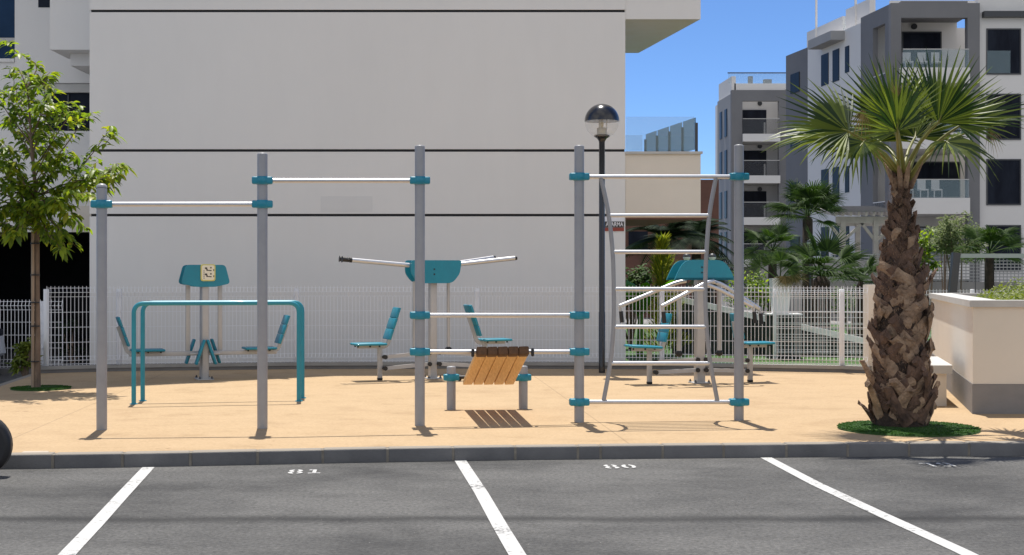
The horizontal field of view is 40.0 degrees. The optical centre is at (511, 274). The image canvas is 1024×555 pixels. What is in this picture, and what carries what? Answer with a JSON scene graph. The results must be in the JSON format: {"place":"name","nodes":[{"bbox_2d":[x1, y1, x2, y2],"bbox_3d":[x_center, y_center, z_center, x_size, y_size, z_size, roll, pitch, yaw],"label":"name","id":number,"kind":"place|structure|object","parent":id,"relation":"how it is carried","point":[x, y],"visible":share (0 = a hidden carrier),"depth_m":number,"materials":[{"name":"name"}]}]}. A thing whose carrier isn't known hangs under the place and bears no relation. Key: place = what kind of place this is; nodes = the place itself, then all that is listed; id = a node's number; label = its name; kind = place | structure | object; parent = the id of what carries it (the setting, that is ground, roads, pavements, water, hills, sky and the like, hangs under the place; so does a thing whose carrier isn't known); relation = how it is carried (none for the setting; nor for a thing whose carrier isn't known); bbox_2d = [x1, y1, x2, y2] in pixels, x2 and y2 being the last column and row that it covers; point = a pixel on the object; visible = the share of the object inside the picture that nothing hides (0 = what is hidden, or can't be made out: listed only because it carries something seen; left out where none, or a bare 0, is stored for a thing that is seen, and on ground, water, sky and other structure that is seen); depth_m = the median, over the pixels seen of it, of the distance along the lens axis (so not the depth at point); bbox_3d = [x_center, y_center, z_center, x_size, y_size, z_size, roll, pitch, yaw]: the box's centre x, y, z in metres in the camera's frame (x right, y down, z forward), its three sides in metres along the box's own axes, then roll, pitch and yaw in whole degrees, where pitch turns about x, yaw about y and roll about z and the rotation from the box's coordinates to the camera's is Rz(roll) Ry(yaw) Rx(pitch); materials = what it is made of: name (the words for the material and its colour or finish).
{"place":"outdoors","nodes":[
{"label":"outdoors","id":0,"kind":"place"},
{"bbox_2d":[0,297,1023,554],"bbox_3d":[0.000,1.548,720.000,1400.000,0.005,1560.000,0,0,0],"label":"road","id":1,"kind":"structure","parent":0,"point":[864,505],"depth_m":9.38,"materials":[{"name":"grey asphalt"}]},
{"bbox_2d":[0,328,5,356],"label":"parked car","id":2,"kind":"object","parent":1,"relation":"on","point":[2,348],"visible":1,"depth_m":21.80,"materials":[{"name":"silver metal"}]},
{"bbox_2d":[0,420,12,468],"bbox_3d":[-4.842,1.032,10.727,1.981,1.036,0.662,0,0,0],"label":"wheel","id":3,"kind":"object","parent":1,"relation":"on","point":[6,444],"visible":1,"depth_m":10.79,"materials":[{"name":"black rubber"}]},
{"bbox_2d":[0,374,30,385],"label":"edge strip","id":4,"kind":"object","parent":1,"relation":"on","point":[13,380],"visible":0.13,"depth_m":19.34,"materials":[{"name":"concrete"}]},
{"bbox_2d":[3,337,42,376],"bbox_3d":[-7.110,1.225,20.597,0.454,0.636,0.527,0,0,28],"label":"shrub","id":5,"kind":"object","parent":1,"relation":"on","point":[22,364],"visible":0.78,"depth_m":20.52,"materials":[{"name":"green plant"}]},
{"bbox_2d":[0,300,62,374],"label":"fence","id":6,"kind":"object","parent":1,"relation":"on","point":[4,372],"visible":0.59,"depth_m":21.98,"materials":[{"name":"white metal"}]},
{"bbox_2d":[56,318,88,362],"bbox_3d":[-7.725,1.163,24.643,0.520,0.814,0.527,0,0,-34],"label":"shaded shrub","id":7,"kind":"object","parent":1,"relation":"on","point":[66,346],"visible":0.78,"depth_m":24.59,"materials":[{"name":"green plant"}]},
{"bbox_2d":[0,0,702,365],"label":"apartment building","id":8,"kind":"structure","parent":1,"relation":"on","point":[488,104],"depth_m":23.50,"materials":[{"name":"grey paint"}]},
{"bbox_2d":[38,0,49,6],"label":"window","id":9,"kind":"structure","parent":8,"relation":"in","point":[41,3],"depth_m":25.99,"materials":[{"name":"black glass"}]},
{"bbox_2d":[45,83,89,130],"bbox_3d":[-7.720,-3.105,26.155,1.841,0.871,0.250,0,0,0],"label":"window","id":10,"kind":"structure","parent":8,"relation":"in","point":[80,92],"depth_m":26.12,"materials":[{"name":"black glass"}]},
{"bbox_2d":[605,217,623,230],"bbox_3d":[1.709,-0.849,23.489,0.335,0.235,0.013,0,0,0],"label":"alarm sign","id":11,"kind":"object","parent":8,"relation":"attached to","point":[617,223],"visible":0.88,"depth_m":23.49,"materials":[{"name":"white"}]},
{"bbox_2d":[1,441,1023,468],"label":"kerb","id":12,"kind":"structure","parent":1,"relation":"on","point":[26,460],"depth_m":11.80,"materials":[{"name":"concrete"}]},
{"bbox_2d":[0,369,1023,452],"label":"pavement","id":13,"kind":"structure","parent":0,"point":[178,410],"depth_m":14.84,"materials":[{"name":"beige concrete"}]},
{"bbox_2d":[10,384,71,390],"bbox_3d":[-5.995,1.435,17.922,0.767,0.031,0.752,0,0,0],"label":"turf disc","id":14,"kind":"object","parent":13,"relation":"on","point":[55,387],"visible":0.94,"depth_m":17.77,"materials":[{"name":"green plant"}]},
{"bbox_2d":[30,232,39,386],"bbox_3d":[-6.064,0.450,17.906,0.116,2.000,0.113,0,0,0],"label":"tree stake","id":15,"kind":"object","parent":14,"relation":"on","point":[32,302],"visible":0.94,"depth_m":17.87,"materials":[{"name":"brown wood"}]},
{"bbox_2d":[0,39,137,386],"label":"young tree","id":16,"kind":"object","parent":14,"relation":"on","point":[33,209],"visible":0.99,"depth_m":17.78,"materials":[{"name":"green plant"}]},
{"bbox_2d":[115,264,289,379],"bbox_3d":[-4.275,0.651,19.561,2.365,1.598,0.400,0,0,-21],"label":"leg press machine","id":17,"kind":"object","parent":13,"relation":"on","point":[203,277],"visible":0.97,"depth_m":19.47,"materials":[{"name":"metal"}]},
{"bbox_2d":[130,301,302,404],"bbox_3d":[-3.344,0.872,15.972,1.922,1.155,0.088,0,0,-11],"label":"parallel bar","id":18,"kind":"object","parent":13,"relation":"on","point":[133,334],"visible":1,"depth_m":15.90,"materials":[{"name":"teal paint"}]},
{"bbox_2d":[139,300,305,400],"bbox_3d":[-3.357,0.873,16.382,1.908,1.155,0.088,0,0,-12],"label":"parallel bar","id":19,"kind":"object","parent":13,"relation":"on","point":[142,354],"visible":0.62,"depth_m":16.27,"materials":[{"name":"teal paint"}]},
{"bbox_2d":[90,144,748,429],"bbox_3d":[-0.786,0.075,13.604,6.362,2.751,0.219,0,0,-9],"label":"pull up rig","id":20,"kind":"object","parent":13,"relation":"on","point":[262,203],"visible":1,"depth_m":13.79,"materials":[{"name":"grey paint"}]},
{"bbox_2d":[339,255,516,379],"bbox_3d":[-1.175,0.583,19.752,2.561,1.734,0.514,0,0,-21],"label":"chest press machine","id":21,"kind":"object","parent":13,"relation":"on","point":[442,271],"visible":0.85,"depth_m":19.63,"materials":[{"name":"metal"}]},
{"bbox_2d":[41,285,874,372],"bbox_3d":[-0.806,0.807,21.331,12.548,1.325,1.261,0,0,0],"label":"fence","id":22,"kind":"object","parent":13,"relation":"on","point":[868,292],"visible":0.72,"depth_m":21.45,"materials":[{"name":"white metal"}]},
{"bbox_2d":[443,346,533,409],"bbox_3d":[-0.265,1.071,14.447,0.959,0.757,1.764,0,0,0],"label":"sit up bench","id":23,"kind":"object","parent":13,"relation":"on","point":[495,365],"visible":1,"depth_m":14.61,"materials":[{"name":"brown wood"}]},
{"bbox_2d":[585,104,618,372],"bbox_3d":[1.331,-0.541,20.850,0.516,3.982,0.516,0,0,0],"label":"street lamp","id":24,"kind":"object","parent":13,"relation":"on","point":[601,114],"visible":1,"depth_m":20.81,"materials":[{"name":"black metal"}]},
{"bbox_2d":[618,260,774,383],"bbox_3d":[2.537,0.625,18.881,2.108,1.650,0.736,0,0,-14],"label":"pull down machine","id":25,"kind":"object","parent":13,"relation":"on","point":[682,271],"visible":0.88,"depth_m":18.81,"materials":[{"name":"metal"}]},
{"bbox_2d":[837,420,980,436],"bbox_3d":[3.727,1.435,13.233,1.330,0.031,1.323,0,0,0],"label":"turf disc","id":26,"kind":"object","parent":13,"relation":"on","point":[937,429],"visible":0.78,"depth_m":13.00,"materials":[{"name":"green plant"}]},
{"bbox_2d":[763,48,1023,426],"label":"palm tree","id":27,"kind":"object","parent":26,"relation":"on","point":[899,383],"visible":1,"depth_m":13.19,"materials":[{"name":"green plant"}]},
{"bbox_2d":[930,356,951,405],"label":"bench","id":28,"kind":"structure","parent":13,"relation":"on","point":[942,368],"depth_m":15.56,"materials":[{"name":"concrete"}]},
{"bbox_2d":[929,293,1023,413],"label":"planter","id":29,"kind":"object","parent":13,"relation":"on","point":[978,344],"visible":0.84,"depth_m":14.70,"materials":[{"name":"concrete"}]},
{"bbox_2d":[974,277,1023,299],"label":"ground cover","id":30,"kind":"object","parent":29,"relation":"in","point":[1011,294],"visible":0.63,"depth_m":17.84,"materials":[{"name":"green plant"}]},
{"bbox_2d":[626,310,849,323],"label":"street","id":31,"kind":"structure","parent":0,"point":[646,321],"depth_m":44.15,"materials":[{"name":"grey asphalt"}]},
{"bbox_2d":[625,180,718,317],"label":"brown building","id":32,"kind":"structure","parent":31,"relation":"on","point":[632,236],"depth_m":48.00,"materials":[{"name":"concrete"}]},
{"bbox_2d":[629,231,647,249],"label":"window","id":33,"kind":"structure","parent":32,"relation":"in","point":[634,236],"depth_m":47.96,"materials":[{"name":"black glass"}]},
{"bbox_2d":[818,206,887,281],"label":"pergola","id":34,"kind":"object","parent":31,"relation":"on","point":[857,221],"visible":0.52,"depth_m":45.95,"materials":[{"name":"white wood"}]},
{"bbox_2d":[760,254,1023,320],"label":"fence","id":35,"kind":"object","parent":31,"relation":"on","point":[966,287],"visible":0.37,"depth_m":45.08,"materials":[{"name":"grey metal"}]},
{"bbox_2d":[921,221,961,292],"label":"flowering shrub","id":36,"kind":"object","parent":31,"relation":"on","point":[931,241],"visible":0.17,"depth_m":43.96,"materials":[{"name":"green plant"}]},
{"bbox_2d":[715,72,785,295],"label":"apartment building","id":37,"kind":"structure","parent":0,"point":[749,114],"depth_m":103.08,"materials":[{"name":"white paint"}]},
{"bbox_2d":[719,112,721,139],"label":"window","id":38,"kind":"structure","parent":37,"relation":"in","point":[720,114],"depth_m":104.67,"materials":[{"name":"blue glass"}]},
{"bbox_2d":[719,152,721,179],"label":"window","id":39,"kind":"structure","parent":37,"relation":"in","point":[720,154],"depth_m":104.67,"materials":[{"name":"blue glass"}]},
{"bbox_2d":[719,192,721,218],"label":"window","id":40,"kind":"structure","parent":37,"relation":"in","point":[720,194],"depth_m":104.67,"materials":[{"name":"blue glass"}]},
{"bbox_2d":[719,232,721,255],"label":"window","id":41,"kind":"structure","parent":37,"relation":"in","point":[720,241],"depth_m":104.67,"materials":[{"name":"blue glass"}]},
{"bbox_2d":[724,109,726,136],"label":"window","id":42,"kind":"structure","parent":37,"relation":"in","point":[725,111],"depth_m":102.87,"materials":[{"name":"blue glass"}]},
{"bbox_2d":[724,150,726,174],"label":"window","id":43,"kind":"structure","parent":37,"relation":"in","point":[725,152],"depth_m":102.87,"materials":[{"name":"blue glass"}]},
{"bbox_2d":[724,191,726,218],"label":"window","id":44,"kind":"structure","parent":37,"relation":"in","point":[725,192],"depth_m":102.87,"materials":[{"name":"blue glass"}]},
{"bbox_2d":[724,232,726,256],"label":"window","id":45,"kind":"structure","parent":37,"relation":"in","point":[725,233],"depth_m":102.87,"materials":[{"name":"blue glass"}]},
{"bbox_2d":[742,110,765,133],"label":"window","id":46,"kind":"structure","parent":37,"relation":"in","point":[749,126],"depth_m":103.43,"materials":[{"name":"black glass"}]},
{"bbox_2d":[744,151,765,174],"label":"window","id":47,"kind":"structure","parent":37,"relation":"in","point":[751,167],"depth_m":103.43,"materials":[{"name":"black glass"}]},
{"bbox_2d":[744,191,765,216],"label":"window","id":48,"kind":"structure","parent":37,"relation":"in","point":[754,201],"depth_m":103.43,"materials":[{"name":"black glass"}]},
{"bbox_2d":[744,232,765,258],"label":"window","id":49,"kind":"structure","parent":37,"relation":"in","point":[761,247],"depth_m":103.43,"materials":[{"name":"black glass"}]},
{"bbox_2d":[626,324,930,365],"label":"lawn","id":50,"kind":"structure","parent":0,"point":[764,359],"depth_m":25.16,"materials":[{"name":"green plant"}]},
{"bbox_2d":[625,263,653,348],"bbox_3d":[2.380,0.620,28.025,0.959,1.717,1.009,0,0,0],"label":"garden shrub","id":51,"kind":"object","parent":50,"relation":"on","point":[638,278],"visible":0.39,"depth_m":27.95,"materials":[{"name":"green plant"}]},
{"bbox_2d":[625,280,676,355],"bbox_3d":[2.372,0.760,25.573,1.329,1.422,1.194,0,0,22],"label":"banana plant","id":52,"kind":"object","parent":50,"relation":"on","point":[638,307],"visible":0.62,"depth_m":25.53,"materials":[{"name":"green plant"}]},
{"bbox_2d":[644,232,693,354],"bbox_3d":[2.816,0.328,26.007,1.159,2.284,1.212,0,0,0],"label":"golden conifer","id":53,"kind":"object","parent":50,"relation":"on","point":[661,263],"visible":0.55,"depth_m":25.88,"materials":[{"name":"green plant"}]},
{"bbox_2d":[625,220,718,312],"bbox_3d":[3.635,0.035,33.059,1.968,2.870,2.580,0,0,-35],"label":"feather palm","id":54,"kind":"object","parent":50,"relation":"on","point":[674,229],"visible":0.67,"depth_m":32.89,"materials":[{"name":"green plant"}]},
{"bbox_2d":[683,254,689,297],"bbox_3d":[3.723,0.504,30.000,0.166,1.932,0.166,0,0,0],"label":"garden lamp","id":55,"kind":"object","parent":50,"relation":"on","point":[686,256],"visible":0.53,"depth_m":29.95,"materials":[{"name":"grey metal"}]},
{"bbox_2d":[646,218,747,298],"bbox_3d":[4.681,0.005,35.954,2.612,2.929,2.455,0,0,-22],"label":"feather palm","id":56,"kind":"object","parent":50,"relation":"on","point":[697,244],"visible":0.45,"depth_m":35.76,"materials":[{"name":"green plant"}]},
{"bbox_2d":[678,257,745,303],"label":"feather palm","id":57,"kind":"object","parent":50,"relation":"on","point":[708,289],"visible":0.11,"depth_m":30.93,"materials":[{"name":"green plant"}]},
{"bbox_2d":[709,253,715,303],"bbox_3d":[4.268,0.504,30.000,0.166,1.932,0.166,0,0,0],"label":"garden lamp","id":58,"kind":"object","parent":50,"relation":"on","point":[712,256],"visible":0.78,"depth_m":29.96,"materials":[{"name":"grey metal"}]},
{"bbox_2d":[724,270,770,313],"bbox_3d":[5.189,0.661,30.026,1.319,1.641,1.210,0,0,16],"label":"garden shrub","id":59,"kind":"object","parent":50,"relation":"on","point":[754,284],"visible":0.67,"depth_m":30.06,"materials":[{"name":"green plant"}]},
{"bbox_2d":[672,295,862,357],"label":"garden wall","id":60,"kind":"structure","parent":50,"relation":"on","point":[752,333],"depth_m":25.86,"materials":[{"name":"white"}]},
{"bbox_2d":[744,221,807,312],"bbox_3d":[6.658,0.029,35.986,2.031,2.882,1.940,0,0,0],"label":"fan palm","id":61,"kind":"object","parent":50,"relation":"on","point":[779,232],"visible":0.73,"depth_m":35.94,"materials":[{"name":"green plant"}]},
{"bbox_2d":[764,313,802,358],"bbox_3d":[4.802,1.080,24.950,0.600,0.801,0.460,0,0,0],"label":"pot stand","id":62,"kind":"object","parent":50,"relation":"on","point":[797,339],"visible":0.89,"depth_m":24.75,"materials":[{"name":"white"}]},
{"bbox_2d":[769,278,790,313],"bbox_3d":[4.742,0.369,24.900,0.340,0.620,0.340,0,0,0],"label":"plant pot","id":63,"kind":"object","parent":62,"relation":"on","point":[781,299],"visible":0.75,"depth_m":24.76,"materials":[{"name":"white"}]},
{"bbox_2d":[744,244,809,295],"bbox_3d":[4.605,-0.081,24.895,1.286,0.959,0.649,0,0,0],"label":"potted palm","id":64,"kind":"object","parent":63,"relation":"in","point":[784,280],"visible":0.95,"depth_m":24.79,"materials":[{"name":"green plant"}]},
{"bbox_2d":[762,179,846,323],"bbox_3d":[8.302,-0.663,40.003,2.596,4.267,2.634,0,0,0],"label":"fan palm","id":65,"kind":"object","parent":50,"relation":"on","point":[807,198],"visible":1,"depth_m":39.81,"materials":[{"name":"green plant"}]},
{"bbox_2d":[807,240,810,325],"bbox_3d":[7.202,0.301,34.000,0.166,2.338,0.166,0,0,0],"label":"garden lamp","id":66,"kind":"object","parent":50,"relation":"on","point":[808,241],"visible":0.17,"depth_m":33.98,"materials":[{"name":"grey metal"}]},
{"bbox_2d":[769,225,871,329],"bbox_3d":[5.851,0.250,26.553,2.024,2.441,2.199,0,0,0],"label":"fan palm","id":67,"kind":"object","parent":50,"relation":"on","point":[845,254],"visible":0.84,"depth_m":26.47,"materials":[{"name":"green plant"}]},
{"bbox_2d":[830,284,856,335],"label":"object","id":68,"kind":"object","parent":50,"relation":"on","point":[835,298],"visible":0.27,"depth_m":28.86,"materials":[{"name":"green plant"}]},
{"bbox_2d":[828,254,878,336],"bbox_3d":[6.932,0.513,27.909,1.248,1.914,1.352,0,0,-34],"label":"fan palm","id":69,"kind":"object","parent":50,"relation":"on","point":[870,268],"visible":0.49,"depth_m":27.93,"materials":[{"name":"green plant"}]},
{"bbox_2d":[774,289,1017,358],"bbox_3d":[8.279,0.870,24.082,7.512,1.251,0.140,0,0,8],"label":"fence","id":70,"kind":"object","parent":50,"relation":"on","point":[814,317],"visible":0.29,"depth_m":24.50,"materials":[{"name":"white metal"}]},
{"bbox_2d":[918,228,941,306],"bbox_3d":[7.614,0.305,25.997,0.608,2.335,0.659,0,0,0],"label":"leafy shrub","id":71,"kind":"object","parent":50,"relation":"on","point":[927,254],"visible":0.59,"depth_m":25.90,"materials":[{"name":"green plant"}]},
{"bbox_2d":[930,210,987,292],"bbox_3d":[12.021,-0.144,37.997,1.996,3.244,1.464,0,0,-21],"label":"olive shrub","id":72,"kind":"object","parent":50,"relation":"on","point":[945,242],"visible":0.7,"depth_m":37.66,"materials":[{"name":"green plant"}]},
{"bbox_2d":[948,252,1023,292],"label":"handrail","id":73,"kind":"object","parent":50,"relation":"on","point":[954,273],"visible":0.51,"depth_m":23.45,"materials":[{"name":"grey metal"}]},
{"bbox_2d":[953,224,1023,291],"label":"fan palm","id":74,"kind":"object","parent":50,"relation":"on","point":[994,236],"visible":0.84,"depth_m":29.91,"materials":[{"name":"green plant"}]},
{"bbox_2d":[624,0,964,179],"label":"sky","id":75,"kind":"structure","parent":0,"point":[676,79],"materials":[{"name":"blue"}]},
{"bbox_2d":[786,0,1023,281],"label":"apartment building","id":76,"kind":"structure","parent":0,"point":[990,35],"depth_m":65.45,"materials":[{"name":"white paint"}]},
{"bbox_2d":[790,72,798,93],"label":"window","id":77,"kind":"structure","parent":76,"relation":"in","point":[794,78],"depth_m":76.26,"materials":[{"name":"blue glass"}]},
{"bbox_2d":[790,128,798,147],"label":"window","id":78,"kind":"structure","parent":76,"relation":"in","point":[791,145],"depth_m":76.47,"materials":[{"name":"glass"}]},
{"bbox_2d":[790,237,798,252],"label":"window","id":79,"kind":"structure","parent":76,"relation":"in","point":[796,240],"depth_m":76.11,"materials":[{"name":"blue glass"}]},
{"bbox_2d":[821,53,828,86],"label":"window","id":80,"kind":"structure","parent":76,"relation":"in","point":[825,57],"depth_m":72.19,"materials":[{"name":"blue glass"}]},
{"bbox_2d":[821,169,828,186],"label":"window","id":81,"kind":"structure","parent":76,"relation":"in","point":[826,177],"depth_m":72.05,"materials":[{"name":"blue glass"}]},
{"bbox_2d":[821,227,828,257],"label":"window","id":82,"kind":"structure","parent":76,"relation":"in","point":[822,228],"depth_m":72.19,"materials":[{"name":"blue glass"}]},
{"bbox_2d":[832,48,838,81],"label":"window","id":83,"kind":"structure","parent":76,"relation":"in","point":[835,53],"depth_m":70.74,"materials":[{"name":"blue glass"}]},
{"bbox_2d":[832,167,838,196],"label":"window","id":84,"kind":"structure","parent":76,"relation":"in","point":[835,176],"depth_m":70.74,"materials":[{"name":"blue glass"}]},
{"bbox_2d":[832,226,838,256],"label":"window","id":85,"kind":"structure","parent":76,"relation":"in","point":[834,226],"depth_m":70.74,"materials":[{"name":"blue glass"}]},
{"bbox_2d":[845,45,848,72],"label":"window","id":86,"kind":"structure","parent":76,"relation":"in","point":[847,47],"depth_m":69.35,"materials":[{"name":"blue glass"}]},
{"bbox_2d":[845,166,848,192],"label":"window","id":87,"kind":"structure","parent":76,"relation":"in","point":[847,178],"depth_m":69.24,"materials":[{"name":"blue glass"}]},
{"bbox_2d":[846,226,848,244],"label":"window","id":88,"kind":"structure","parent":76,"relation":"in","point":[847,227],"depth_m":69.24,"materials":[{"name":"blue glass"}]},
{"bbox_2d":[902,32,941,66],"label":"window","id":89,"kind":"structure","parent":76,"relation":"in","point":[910,40],"depth_m":67.25,"materials":[{"name":"black glass"}]},
{"bbox_2d":[910,162,959,197],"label":"window","id":90,"kind":"structure","parent":76,"relation":"in","point":[950,188],"depth_m":67.25,"materials":[{"name":"black glass"}]},
{"bbox_2d":[918,227,959,261],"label":"window","id":91,"kind":"structure","parent":76,"relation":"in","point":[922,228],"depth_m":67.25,"materials":[{"name":"black glass"}]},
{"bbox_2d":[942,124,959,132],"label":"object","id":92,"kind":"structure","parent":76,"relation":"in","point":[951,128],"depth_m":67.25,"materials":[{"name":"grey glass"}]},
{"bbox_2d":[986,28,1020,74],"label":"window","id":93,"kind":"structure","parent":76,"relation":"in","point":[1003,45],"depth_m":64.24,"materials":[{"name":"black glass"}]},
{"bbox_2d":[986,94,1020,139],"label":"window","id":94,"kind":"structure","parent":76,"relation":"in","point":[1016,131],"depth_m":64.24,"materials":[{"name":"black glass"}]},
{"bbox_2d":[986,159,1020,204],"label":"window","id":95,"kind":"structure","parent":76,"relation":"in","point":[1005,191],"depth_m":64.24,"materials":[{"name":"black glass"}]},
{"bbox_2d":[986,225,1020,269],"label":"window","id":96,"kind":"structure","parent":76,"relation":"in","point":[1003,227],"depth_m":64.24,"materials":[{"name":"black glass"}]}
]}

